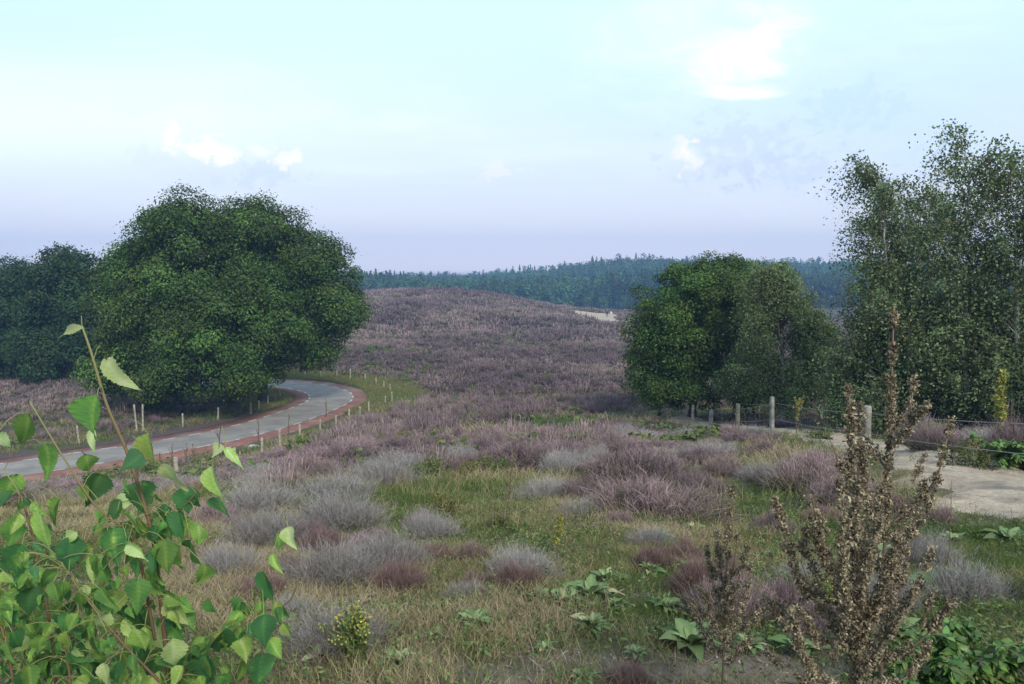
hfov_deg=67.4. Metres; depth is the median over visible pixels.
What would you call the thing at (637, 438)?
heather bush
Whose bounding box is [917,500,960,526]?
heather bush
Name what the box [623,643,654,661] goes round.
mullein rosette
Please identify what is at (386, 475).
dead heather bush
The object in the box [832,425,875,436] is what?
dead heather bush
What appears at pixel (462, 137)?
sky
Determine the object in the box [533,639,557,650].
mullein rosette
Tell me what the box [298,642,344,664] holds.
mullein rosette
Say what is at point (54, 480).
heather bush
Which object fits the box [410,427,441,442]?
green shrub
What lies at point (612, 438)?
heather bush
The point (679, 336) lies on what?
oak tree
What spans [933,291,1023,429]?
understorey bush
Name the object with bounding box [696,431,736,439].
heather bush
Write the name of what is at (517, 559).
dead heather bush
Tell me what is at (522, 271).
forest
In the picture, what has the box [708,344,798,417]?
understorey bush
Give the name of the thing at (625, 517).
heather bush
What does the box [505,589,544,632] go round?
dead stalk
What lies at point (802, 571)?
dead heather bush
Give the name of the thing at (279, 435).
fence post
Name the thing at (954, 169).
birch tree
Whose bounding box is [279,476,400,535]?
dead heather bush
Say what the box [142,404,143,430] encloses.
fence post
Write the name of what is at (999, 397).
flower spike
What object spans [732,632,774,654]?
mullein rosette
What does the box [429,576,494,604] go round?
dead heather bush
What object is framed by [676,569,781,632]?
heather bush
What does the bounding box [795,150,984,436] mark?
birch tree
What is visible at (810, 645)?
mullein rosette
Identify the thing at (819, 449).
green shrub
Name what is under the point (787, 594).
heather bush
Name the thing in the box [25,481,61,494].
heather bush
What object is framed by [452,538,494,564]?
faded heather bush
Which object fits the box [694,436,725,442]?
heather bush
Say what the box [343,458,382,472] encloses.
dead heather bush
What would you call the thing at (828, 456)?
heather bush
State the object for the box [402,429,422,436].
heather bush
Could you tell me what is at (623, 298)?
broadleaf tree
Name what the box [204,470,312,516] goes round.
dead heather bush
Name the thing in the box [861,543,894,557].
mullein rosette
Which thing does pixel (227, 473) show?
heather bush
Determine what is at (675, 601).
mullein rosette
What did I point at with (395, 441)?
heather bush
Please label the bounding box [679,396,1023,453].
wire fence
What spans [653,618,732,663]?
mullein rosette
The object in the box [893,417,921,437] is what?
heather bush
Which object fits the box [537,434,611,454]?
heather bush
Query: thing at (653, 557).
faded heather bush
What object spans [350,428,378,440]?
heather bush
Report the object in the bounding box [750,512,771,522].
faded heather bush
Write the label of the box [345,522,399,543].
heather bush
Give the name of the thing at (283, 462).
heather bush
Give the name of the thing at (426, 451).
heather bush
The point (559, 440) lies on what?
heather bush
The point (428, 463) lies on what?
green shrub
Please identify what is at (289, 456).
heather bush
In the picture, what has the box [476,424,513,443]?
heather bush
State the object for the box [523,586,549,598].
mullein rosette
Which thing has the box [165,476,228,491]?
heather bush
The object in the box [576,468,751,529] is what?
heather bush
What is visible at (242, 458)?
heather bush
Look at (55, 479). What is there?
dead heather bush
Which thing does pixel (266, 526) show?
dead heather bush
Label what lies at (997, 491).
sand path
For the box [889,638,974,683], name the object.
bramble
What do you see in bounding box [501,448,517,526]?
dead stalk
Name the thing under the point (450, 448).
dead heather bush
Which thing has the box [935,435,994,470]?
green shrub
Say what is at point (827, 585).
yellow flowered plant
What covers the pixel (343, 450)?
heather bush
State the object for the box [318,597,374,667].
yellow flowered plant
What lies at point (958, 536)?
mullein rosette
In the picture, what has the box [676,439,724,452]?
heather bush
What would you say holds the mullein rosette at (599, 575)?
on the ground at (704, 671)
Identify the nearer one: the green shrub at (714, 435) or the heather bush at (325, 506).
the heather bush at (325, 506)
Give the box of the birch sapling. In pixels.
[0,316,300,683]
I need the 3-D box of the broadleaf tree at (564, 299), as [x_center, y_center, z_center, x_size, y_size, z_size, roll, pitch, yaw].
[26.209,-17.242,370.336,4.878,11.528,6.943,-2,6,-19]
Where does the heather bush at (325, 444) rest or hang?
on the ground at (704, 671)
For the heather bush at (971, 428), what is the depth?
18.89 m
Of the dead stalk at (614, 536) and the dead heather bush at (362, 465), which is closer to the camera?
the dead stalk at (614, 536)
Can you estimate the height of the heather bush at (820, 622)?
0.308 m
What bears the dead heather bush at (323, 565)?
on the ground at (704, 671)
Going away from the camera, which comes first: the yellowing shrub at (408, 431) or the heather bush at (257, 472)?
the heather bush at (257, 472)
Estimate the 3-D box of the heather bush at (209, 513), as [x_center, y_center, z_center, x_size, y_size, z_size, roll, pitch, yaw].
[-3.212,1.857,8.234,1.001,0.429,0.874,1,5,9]
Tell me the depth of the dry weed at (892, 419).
2.81 m
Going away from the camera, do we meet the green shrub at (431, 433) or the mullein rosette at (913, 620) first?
the mullein rosette at (913, 620)
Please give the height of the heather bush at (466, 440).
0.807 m
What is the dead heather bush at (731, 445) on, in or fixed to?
on the ground at (704, 671)
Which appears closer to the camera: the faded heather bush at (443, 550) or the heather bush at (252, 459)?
the faded heather bush at (443, 550)
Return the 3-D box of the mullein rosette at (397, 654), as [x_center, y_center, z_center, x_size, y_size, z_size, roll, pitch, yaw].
[-0.531,1.466,3.557,0.223,0.069,0.269,-3,6,-34]
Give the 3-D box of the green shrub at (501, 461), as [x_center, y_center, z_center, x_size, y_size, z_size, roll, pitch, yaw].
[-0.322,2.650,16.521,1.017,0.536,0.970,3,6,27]
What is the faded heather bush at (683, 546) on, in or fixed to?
on the ground at (704, 671)
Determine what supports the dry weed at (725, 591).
on the ground at (704, 671)
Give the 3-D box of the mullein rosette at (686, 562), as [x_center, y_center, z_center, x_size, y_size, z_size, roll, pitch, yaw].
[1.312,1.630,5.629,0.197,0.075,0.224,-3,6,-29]
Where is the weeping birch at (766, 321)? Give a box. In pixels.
[704,259,843,422]
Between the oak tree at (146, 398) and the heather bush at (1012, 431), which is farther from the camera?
the oak tree at (146, 398)
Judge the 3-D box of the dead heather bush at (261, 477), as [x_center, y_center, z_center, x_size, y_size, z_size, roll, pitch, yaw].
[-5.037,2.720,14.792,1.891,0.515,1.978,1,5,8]
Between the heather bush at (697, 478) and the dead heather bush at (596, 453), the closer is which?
the heather bush at (697, 478)
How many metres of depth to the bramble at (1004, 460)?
12.98 m
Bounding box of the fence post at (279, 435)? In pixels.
[278,428,280,444]
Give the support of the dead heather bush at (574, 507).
on the ground at (704, 671)
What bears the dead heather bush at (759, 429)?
on the ground at (704, 671)
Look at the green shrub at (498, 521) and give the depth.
7.39 m
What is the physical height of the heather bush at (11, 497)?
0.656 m
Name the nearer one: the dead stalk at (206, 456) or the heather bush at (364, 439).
the dead stalk at (206, 456)
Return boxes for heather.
[0,285,1021,494]
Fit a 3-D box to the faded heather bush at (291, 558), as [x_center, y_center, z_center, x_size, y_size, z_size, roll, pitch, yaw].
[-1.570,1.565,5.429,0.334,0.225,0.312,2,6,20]
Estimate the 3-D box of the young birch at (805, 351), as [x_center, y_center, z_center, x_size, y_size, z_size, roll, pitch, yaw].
[14.049,1.323,35.473,4.069,5.856,3.749,4,7,39]
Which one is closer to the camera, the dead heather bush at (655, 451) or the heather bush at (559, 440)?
the dead heather bush at (655, 451)
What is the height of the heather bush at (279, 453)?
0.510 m
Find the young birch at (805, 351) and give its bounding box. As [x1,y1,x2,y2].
[767,307,846,420]
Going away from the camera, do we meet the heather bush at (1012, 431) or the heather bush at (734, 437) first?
the heather bush at (1012, 431)
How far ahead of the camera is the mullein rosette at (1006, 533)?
6.87 m
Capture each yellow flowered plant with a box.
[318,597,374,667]
[811,573,836,610]
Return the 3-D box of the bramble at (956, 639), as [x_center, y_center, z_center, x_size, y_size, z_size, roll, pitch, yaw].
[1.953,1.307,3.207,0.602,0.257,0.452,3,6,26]
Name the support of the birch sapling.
on the ground at (704, 671)
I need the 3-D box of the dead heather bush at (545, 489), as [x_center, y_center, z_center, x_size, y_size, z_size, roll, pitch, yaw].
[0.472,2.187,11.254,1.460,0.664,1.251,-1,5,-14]
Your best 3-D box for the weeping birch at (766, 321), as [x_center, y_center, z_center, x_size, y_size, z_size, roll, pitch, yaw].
[12.500,1.042,36.109,6.862,9.925,6.719,0,5,0]
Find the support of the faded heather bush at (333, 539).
on the ground at (704, 671)
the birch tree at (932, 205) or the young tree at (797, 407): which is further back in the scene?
the birch tree at (932, 205)
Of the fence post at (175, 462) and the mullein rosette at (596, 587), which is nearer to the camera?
the mullein rosette at (596, 587)
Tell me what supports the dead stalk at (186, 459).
on the ground at (704, 671)
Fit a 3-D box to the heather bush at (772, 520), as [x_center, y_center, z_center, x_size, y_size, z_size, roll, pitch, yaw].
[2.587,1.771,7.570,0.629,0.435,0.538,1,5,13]
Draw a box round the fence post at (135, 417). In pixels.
[133,404,137,430]
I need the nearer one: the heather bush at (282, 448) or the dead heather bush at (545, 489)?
the dead heather bush at (545, 489)
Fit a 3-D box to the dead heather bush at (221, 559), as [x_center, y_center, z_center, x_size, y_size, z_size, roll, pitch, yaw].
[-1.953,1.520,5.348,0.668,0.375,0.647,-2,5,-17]
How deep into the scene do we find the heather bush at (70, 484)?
16.82 m
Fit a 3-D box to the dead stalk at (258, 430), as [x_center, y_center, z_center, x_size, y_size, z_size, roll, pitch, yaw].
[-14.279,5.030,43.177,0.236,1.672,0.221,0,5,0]
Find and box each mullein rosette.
[276,613,303,626]
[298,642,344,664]
[373,648,424,673]
[422,626,445,637]
[447,608,498,637]
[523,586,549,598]
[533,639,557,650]
[547,588,587,612]
[556,574,624,607]
[567,666,606,683]
[570,612,614,637]
[588,567,630,582]
[604,596,638,610]
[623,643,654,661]
[634,561,665,575]
[647,596,684,613]
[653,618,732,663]
[677,560,702,566]
[683,522,706,532]
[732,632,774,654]
[756,550,780,558]
[767,633,833,655]
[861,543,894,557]
[887,615,920,639]
[907,566,1008,600]
[919,541,962,554]
[934,531,967,545]
[972,526,1023,542]
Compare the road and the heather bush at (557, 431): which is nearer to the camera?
the heather bush at (557, 431)
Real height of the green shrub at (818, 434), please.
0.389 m
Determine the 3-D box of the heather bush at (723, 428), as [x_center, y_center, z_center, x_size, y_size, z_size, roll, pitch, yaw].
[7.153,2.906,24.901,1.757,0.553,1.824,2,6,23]
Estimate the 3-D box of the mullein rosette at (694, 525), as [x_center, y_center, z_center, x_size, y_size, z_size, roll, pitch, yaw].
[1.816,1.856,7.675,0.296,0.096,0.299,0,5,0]
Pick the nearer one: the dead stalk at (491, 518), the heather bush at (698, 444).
the dead stalk at (491, 518)
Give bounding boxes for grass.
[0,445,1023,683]
[98,368,435,414]
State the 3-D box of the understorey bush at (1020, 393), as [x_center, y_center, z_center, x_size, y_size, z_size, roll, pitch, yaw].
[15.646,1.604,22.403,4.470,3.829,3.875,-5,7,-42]
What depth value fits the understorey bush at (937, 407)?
24.51 m
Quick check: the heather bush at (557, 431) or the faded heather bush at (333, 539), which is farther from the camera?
the heather bush at (557, 431)
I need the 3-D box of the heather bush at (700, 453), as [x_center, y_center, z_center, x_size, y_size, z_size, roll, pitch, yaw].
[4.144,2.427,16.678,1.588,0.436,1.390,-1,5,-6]
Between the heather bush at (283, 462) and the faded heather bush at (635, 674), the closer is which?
the faded heather bush at (635, 674)
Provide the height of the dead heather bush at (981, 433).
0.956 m
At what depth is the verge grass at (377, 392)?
69.27 m
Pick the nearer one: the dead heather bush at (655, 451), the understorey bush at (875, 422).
the dead heather bush at (655, 451)
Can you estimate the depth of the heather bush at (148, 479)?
16.71 m
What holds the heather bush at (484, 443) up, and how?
on the ground at (704, 671)
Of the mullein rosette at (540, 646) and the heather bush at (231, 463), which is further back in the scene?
the heather bush at (231, 463)
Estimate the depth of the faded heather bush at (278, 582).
4.75 m
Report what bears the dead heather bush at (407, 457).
on the ground at (704, 671)
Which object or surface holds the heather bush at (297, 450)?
on the ground at (704, 671)
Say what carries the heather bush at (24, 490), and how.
on the ground at (704, 671)
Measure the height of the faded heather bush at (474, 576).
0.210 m
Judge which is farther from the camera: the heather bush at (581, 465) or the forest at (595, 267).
the forest at (595, 267)
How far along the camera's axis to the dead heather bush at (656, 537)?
6.71 m
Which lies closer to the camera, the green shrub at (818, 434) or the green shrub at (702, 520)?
the green shrub at (702, 520)
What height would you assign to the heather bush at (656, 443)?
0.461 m
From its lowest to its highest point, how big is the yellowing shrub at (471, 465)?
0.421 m
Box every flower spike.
[551,513,564,552]
[992,369,1009,450]
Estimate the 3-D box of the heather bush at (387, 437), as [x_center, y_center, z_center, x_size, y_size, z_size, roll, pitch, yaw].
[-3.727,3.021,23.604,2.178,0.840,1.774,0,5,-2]
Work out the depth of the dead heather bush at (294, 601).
4.33 m
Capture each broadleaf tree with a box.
[561,294,571,305]
[615,295,626,310]
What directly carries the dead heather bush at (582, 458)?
on the ground at (704, 671)
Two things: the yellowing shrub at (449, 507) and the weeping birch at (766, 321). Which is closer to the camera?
the yellowing shrub at (449, 507)
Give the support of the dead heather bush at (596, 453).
on the ground at (704, 671)
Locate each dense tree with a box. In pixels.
[0,241,106,384]
[0,253,62,380]
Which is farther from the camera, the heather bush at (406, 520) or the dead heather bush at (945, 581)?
the heather bush at (406, 520)
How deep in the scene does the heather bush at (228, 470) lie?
19.86 m
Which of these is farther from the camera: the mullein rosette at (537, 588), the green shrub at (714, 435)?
the green shrub at (714, 435)
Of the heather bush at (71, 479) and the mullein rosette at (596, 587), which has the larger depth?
the heather bush at (71, 479)
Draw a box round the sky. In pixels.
[0,0,1023,275]
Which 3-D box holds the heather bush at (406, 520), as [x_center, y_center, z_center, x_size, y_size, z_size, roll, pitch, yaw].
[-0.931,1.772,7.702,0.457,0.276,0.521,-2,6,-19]
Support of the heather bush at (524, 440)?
on the ground at (704, 671)
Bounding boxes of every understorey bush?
[633,369,724,419]
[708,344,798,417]
[813,328,926,435]
[854,287,998,429]
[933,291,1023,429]
[971,342,1023,428]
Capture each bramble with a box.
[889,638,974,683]
[904,609,1023,683]
[966,429,1023,469]
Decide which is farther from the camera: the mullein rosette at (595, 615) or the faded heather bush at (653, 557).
the faded heather bush at (653, 557)
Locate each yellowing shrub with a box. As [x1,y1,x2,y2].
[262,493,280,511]
[387,428,412,438]
[422,489,469,517]
[447,457,493,476]
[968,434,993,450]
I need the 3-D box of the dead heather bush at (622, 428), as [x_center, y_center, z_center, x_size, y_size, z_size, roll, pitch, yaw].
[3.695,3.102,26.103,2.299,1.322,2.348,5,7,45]
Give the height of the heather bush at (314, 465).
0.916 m
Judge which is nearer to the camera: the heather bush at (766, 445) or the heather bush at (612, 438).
the heather bush at (766, 445)
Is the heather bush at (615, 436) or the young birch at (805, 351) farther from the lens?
the young birch at (805, 351)
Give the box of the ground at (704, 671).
[0,279,1023,683]
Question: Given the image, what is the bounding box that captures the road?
[0,377,368,479]
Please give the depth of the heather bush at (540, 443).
21.43 m
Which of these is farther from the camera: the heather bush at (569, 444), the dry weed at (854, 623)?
the heather bush at (569, 444)
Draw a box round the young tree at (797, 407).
[793,396,803,435]
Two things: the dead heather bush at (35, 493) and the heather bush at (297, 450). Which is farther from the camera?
the heather bush at (297, 450)
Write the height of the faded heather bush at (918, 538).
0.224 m
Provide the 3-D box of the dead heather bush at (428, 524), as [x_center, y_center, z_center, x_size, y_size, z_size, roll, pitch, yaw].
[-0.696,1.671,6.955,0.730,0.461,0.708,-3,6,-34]
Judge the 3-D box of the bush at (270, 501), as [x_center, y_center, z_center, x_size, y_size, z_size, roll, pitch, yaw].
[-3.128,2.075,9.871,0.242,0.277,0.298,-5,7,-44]
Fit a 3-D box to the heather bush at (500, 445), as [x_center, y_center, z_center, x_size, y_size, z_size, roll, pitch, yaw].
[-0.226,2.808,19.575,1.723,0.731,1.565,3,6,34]
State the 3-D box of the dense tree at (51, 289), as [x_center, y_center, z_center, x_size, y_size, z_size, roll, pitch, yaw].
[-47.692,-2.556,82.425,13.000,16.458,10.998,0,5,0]
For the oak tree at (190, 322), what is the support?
on the ground at (704, 671)
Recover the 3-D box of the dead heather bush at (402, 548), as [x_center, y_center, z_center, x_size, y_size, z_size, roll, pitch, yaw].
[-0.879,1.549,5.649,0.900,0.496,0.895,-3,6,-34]
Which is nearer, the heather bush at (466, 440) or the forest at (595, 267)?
the heather bush at (466, 440)
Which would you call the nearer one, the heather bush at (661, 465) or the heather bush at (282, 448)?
the heather bush at (661, 465)
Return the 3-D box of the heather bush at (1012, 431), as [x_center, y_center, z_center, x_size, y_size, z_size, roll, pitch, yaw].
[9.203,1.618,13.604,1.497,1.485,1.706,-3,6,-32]
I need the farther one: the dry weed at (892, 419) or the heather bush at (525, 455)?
the heather bush at (525, 455)
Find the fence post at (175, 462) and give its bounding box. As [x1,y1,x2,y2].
[173,457,178,475]
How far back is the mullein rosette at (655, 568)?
5.51 m
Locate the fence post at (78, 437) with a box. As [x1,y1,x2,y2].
[76,426,79,442]
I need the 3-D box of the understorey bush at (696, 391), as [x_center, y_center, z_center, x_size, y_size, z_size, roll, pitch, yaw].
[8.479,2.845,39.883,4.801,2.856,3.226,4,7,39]
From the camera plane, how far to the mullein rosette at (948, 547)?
6.27 m
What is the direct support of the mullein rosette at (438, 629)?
on the ground at (704, 671)
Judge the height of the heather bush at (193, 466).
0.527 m
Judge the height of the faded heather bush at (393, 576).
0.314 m
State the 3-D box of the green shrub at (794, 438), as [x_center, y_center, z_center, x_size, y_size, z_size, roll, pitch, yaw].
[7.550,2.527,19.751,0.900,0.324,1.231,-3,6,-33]
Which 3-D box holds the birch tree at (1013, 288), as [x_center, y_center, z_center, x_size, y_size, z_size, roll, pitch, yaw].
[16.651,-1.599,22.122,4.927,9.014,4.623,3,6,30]
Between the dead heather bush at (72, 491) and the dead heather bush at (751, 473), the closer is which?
the dead heather bush at (751, 473)
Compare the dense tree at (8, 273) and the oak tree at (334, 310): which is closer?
the oak tree at (334, 310)
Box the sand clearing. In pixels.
[571,310,618,320]
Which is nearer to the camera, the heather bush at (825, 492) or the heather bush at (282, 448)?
the heather bush at (825, 492)
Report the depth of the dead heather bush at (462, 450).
19.87 m
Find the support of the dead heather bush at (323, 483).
on the ground at (704, 671)
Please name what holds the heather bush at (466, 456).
on the ground at (704, 671)
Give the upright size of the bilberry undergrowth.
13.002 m
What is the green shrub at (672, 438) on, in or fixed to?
on the ground at (704, 671)
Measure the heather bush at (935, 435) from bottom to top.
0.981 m
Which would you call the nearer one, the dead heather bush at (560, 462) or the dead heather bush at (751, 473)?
the dead heather bush at (751, 473)
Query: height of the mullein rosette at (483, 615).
0.086 m
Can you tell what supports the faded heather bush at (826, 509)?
on the ground at (704, 671)
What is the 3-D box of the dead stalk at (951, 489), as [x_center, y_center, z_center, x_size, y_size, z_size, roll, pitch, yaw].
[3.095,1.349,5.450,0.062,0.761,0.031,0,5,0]
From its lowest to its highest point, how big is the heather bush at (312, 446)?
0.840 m
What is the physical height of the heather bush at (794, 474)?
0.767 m
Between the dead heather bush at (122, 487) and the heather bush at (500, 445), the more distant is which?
the heather bush at (500, 445)
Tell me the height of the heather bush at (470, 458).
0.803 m
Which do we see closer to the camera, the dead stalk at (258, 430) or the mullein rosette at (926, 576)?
the mullein rosette at (926, 576)
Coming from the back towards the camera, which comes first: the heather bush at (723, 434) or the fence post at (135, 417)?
the fence post at (135, 417)
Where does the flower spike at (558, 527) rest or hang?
on the ground at (704, 671)
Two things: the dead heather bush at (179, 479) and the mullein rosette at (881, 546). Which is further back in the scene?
the dead heather bush at (179, 479)
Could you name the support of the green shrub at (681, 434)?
on the ground at (704, 671)
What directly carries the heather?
on the ground at (704, 671)
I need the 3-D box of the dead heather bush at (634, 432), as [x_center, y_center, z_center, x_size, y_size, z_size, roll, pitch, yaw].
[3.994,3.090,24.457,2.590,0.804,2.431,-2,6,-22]
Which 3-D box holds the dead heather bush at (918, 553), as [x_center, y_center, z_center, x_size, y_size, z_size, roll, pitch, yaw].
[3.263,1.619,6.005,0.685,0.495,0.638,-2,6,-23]
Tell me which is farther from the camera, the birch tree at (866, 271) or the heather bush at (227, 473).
the birch tree at (866, 271)
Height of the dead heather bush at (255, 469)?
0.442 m
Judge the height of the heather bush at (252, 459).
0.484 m
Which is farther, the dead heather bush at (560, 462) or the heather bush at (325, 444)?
the heather bush at (325, 444)
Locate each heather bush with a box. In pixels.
[0,492,26,507]
[9,481,34,501]
[25,475,65,484]
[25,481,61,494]
[27,482,48,500]
[36,475,81,482]
[39,477,117,494]
[43,478,131,498]
[58,474,84,482]
[60,480,170,500]
[118,473,188,489]
[146,470,222,488]
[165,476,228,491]
[179,462,207,470]
[181,531,267,579]
[186,495,255,526]
[191,470,242,480]
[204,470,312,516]
[205,494,312,550]
[213,461,244,469]
[218,467,291,487]
[219,464,261,474]
[222,460,280,475]
[229,455,256,462]
[229,569,291,601]
[233,467,279,478]
[240,456,261,462]
[245,457,276,464]
[255,447,291,460]
[264,526,398,592]
[266,455,307,469]
[266,586,326,626]
[266,591,403,678]
[268,445,294,451]
[269,549,313,574]
[271,453,298,462]
[275,442,351,482]
[277,464,391,502]
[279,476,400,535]
[279,514,333,545]
[288,436,396,467]
[290,443,309,453]
[296,524,349,553]
[297,438,323,449]
[300,431,339,456]
[301,499,359,513]
[335,448,430,485]
[335,527,377,560]
[338,431,386,447]
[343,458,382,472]
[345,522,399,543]
[347,519,455,571]
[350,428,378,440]
[358,441,432,472]
[362,551,435,594]
[372,427,411,443]
[372,433,447,451]
[380,438,452,462]
[397,501,474,540]
[399,507,435,525]
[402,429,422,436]
[419,535,456,562]
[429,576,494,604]
[430,438,475,453]
[437,422,482,448]
[438,441,486,461]
[448,430,479,448]
[449,445,504,473]
[451,451,477,465]
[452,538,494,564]
[461,433,506,451]
[462,568,495,586]
[474,430,566,473]
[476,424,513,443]
[479,533,581,583]
[486,441,527,451]
[489,557,550,592]
[504,470,578,500]
[507,435,537,445]
[527,422,568,436]
[529,438,553,447]
[532,435,576,444]
[536,443,595,471]
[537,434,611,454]
[538,446,583,474]
[540,491,605,520]
[557,470,618,503]
[572,437,625,460]
[575,441,695,488]
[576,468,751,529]
[577,456,613,472]
[582,423,639,457]
[595,418,648,435]
[595,432,629,440]
[596,507,638,525]
[601,656,656,683]
[610,426,668,438]
[621,443,652,458]
[622,521,675,546]
[625,433,643,441]
[631,542,678,573]
[633,437,687,452]
[638,445,685,457]
[646,449,685,467]
[655,530,706,560]
[661,550,757,598]
[665,459,739,497]
[667,425,697,435]
[671,439,743,458]
[671,445,728,464]
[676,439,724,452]
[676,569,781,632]
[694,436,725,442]
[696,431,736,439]
[696,451,745,478]
[715,423,745,432]
[716,428,779,445]
[729,455,781,484]
[735,437,788,459]
[740,422,782,434]
[746,567,829,620]
[747,507,800,536]
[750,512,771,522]
[756,443,856,494]
[757,431,798,442]
[766,560,827,581]
[775,442,876,472]
[775,595,891,645]
[792,541,815,550]
[795,474,903,508]
[795,502,840,523]
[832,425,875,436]
[849,562,939,625]
[861,493,930,519]
[886,522,974,567]
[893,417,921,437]
[902,412,971,453]
[903,417,965,438]
[904,529,926,544]
[907,547,1023,607]
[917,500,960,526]
[955,420,1010,448]
[956,417,1006,436]
[978,397,1023,469]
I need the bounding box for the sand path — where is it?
[666,416,1023,518]
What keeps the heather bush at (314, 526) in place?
on the ground at (704, 671)
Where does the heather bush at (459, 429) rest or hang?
on the ground at (704, 671)
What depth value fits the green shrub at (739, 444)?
18.65 m
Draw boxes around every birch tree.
[791,213,952,432]
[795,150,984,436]
[836,177,1007,422]
[867,118,1023,431]
[915,142,1023,429]
[990,175,1023,340]
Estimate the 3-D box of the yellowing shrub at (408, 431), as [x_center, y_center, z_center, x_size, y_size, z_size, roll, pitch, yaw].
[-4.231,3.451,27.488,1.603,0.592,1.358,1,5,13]
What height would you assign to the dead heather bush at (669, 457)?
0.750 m
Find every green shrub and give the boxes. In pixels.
[391,455,447,475]
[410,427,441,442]
[473,452,514,474]
[486,511,519,532]
[655,434,685,442]
[673,432,696,442]
[678,512,711,529]
[698,431,720,439]
[732,441,747,450]
[782,436,821,444]
[784,444,846,457]
[797,427,834,439]
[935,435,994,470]
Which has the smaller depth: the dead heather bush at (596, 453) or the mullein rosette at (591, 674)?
the mullein rosette at (591, 674)
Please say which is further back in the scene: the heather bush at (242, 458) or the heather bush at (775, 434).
the heather bush at (242, 458)
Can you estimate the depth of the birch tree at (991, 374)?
22.78 m
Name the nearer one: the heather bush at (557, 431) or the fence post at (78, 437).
the heather bush at (557, 431)
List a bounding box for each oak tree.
[66,240,194,411]
[92,179,315,413]
[200,188,382,402]
[613,249,772,417]
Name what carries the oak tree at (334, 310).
on the ground at (704, 671)
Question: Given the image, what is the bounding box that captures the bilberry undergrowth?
[0,289,994,482]
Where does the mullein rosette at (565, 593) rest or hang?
on the ground at (704, 671)
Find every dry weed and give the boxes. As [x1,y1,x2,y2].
[687,483,762,683]
[756,382,961,683]
[830,306,956,679]
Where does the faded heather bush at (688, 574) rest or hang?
on the ground at (704, 671)
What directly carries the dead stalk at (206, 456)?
on the ground at (704, 671)
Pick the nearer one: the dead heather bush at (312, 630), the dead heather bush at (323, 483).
the dead heather bush at (312, 630)
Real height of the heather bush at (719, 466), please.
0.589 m
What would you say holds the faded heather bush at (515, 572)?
on the ground at (704, 671)
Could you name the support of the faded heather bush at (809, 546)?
on the ground at (704, 671)
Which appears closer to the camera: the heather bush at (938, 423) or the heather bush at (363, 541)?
the heather bush at (363, 541)
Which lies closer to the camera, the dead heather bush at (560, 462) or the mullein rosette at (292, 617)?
the mullein rosette at (292, 617)
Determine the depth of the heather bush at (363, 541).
6.04 m
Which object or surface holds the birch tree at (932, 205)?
on the ground at (704, 671)
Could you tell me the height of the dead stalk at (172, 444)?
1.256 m
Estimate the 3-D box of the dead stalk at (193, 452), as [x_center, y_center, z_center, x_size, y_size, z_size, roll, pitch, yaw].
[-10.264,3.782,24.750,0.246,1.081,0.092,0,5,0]
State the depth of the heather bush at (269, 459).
24.18 m
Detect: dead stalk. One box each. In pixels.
[168,443,174,466]
[182,443,187,477]
[190,444,196,466]
[202,446,208,468]
[256,417,258,443]
[489,493,493,543]
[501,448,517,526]
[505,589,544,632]
[609,513,619,555]
[945,480,953,570]
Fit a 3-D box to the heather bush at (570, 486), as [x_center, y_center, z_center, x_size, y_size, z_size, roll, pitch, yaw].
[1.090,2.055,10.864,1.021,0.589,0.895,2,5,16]
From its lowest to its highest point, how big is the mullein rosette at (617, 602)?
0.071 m
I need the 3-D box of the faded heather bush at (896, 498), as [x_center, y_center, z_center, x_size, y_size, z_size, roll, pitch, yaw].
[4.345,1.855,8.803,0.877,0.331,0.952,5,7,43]
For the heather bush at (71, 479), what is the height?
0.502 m
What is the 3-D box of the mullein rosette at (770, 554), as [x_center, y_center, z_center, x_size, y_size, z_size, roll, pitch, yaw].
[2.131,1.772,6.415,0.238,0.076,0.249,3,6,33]
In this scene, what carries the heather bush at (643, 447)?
on the ground at (704, 671)
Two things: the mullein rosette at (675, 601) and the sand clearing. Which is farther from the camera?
the sand clearing
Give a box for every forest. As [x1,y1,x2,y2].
[3,265,1023,310]
[329,253,1020,284]
[386,259,1019,278]

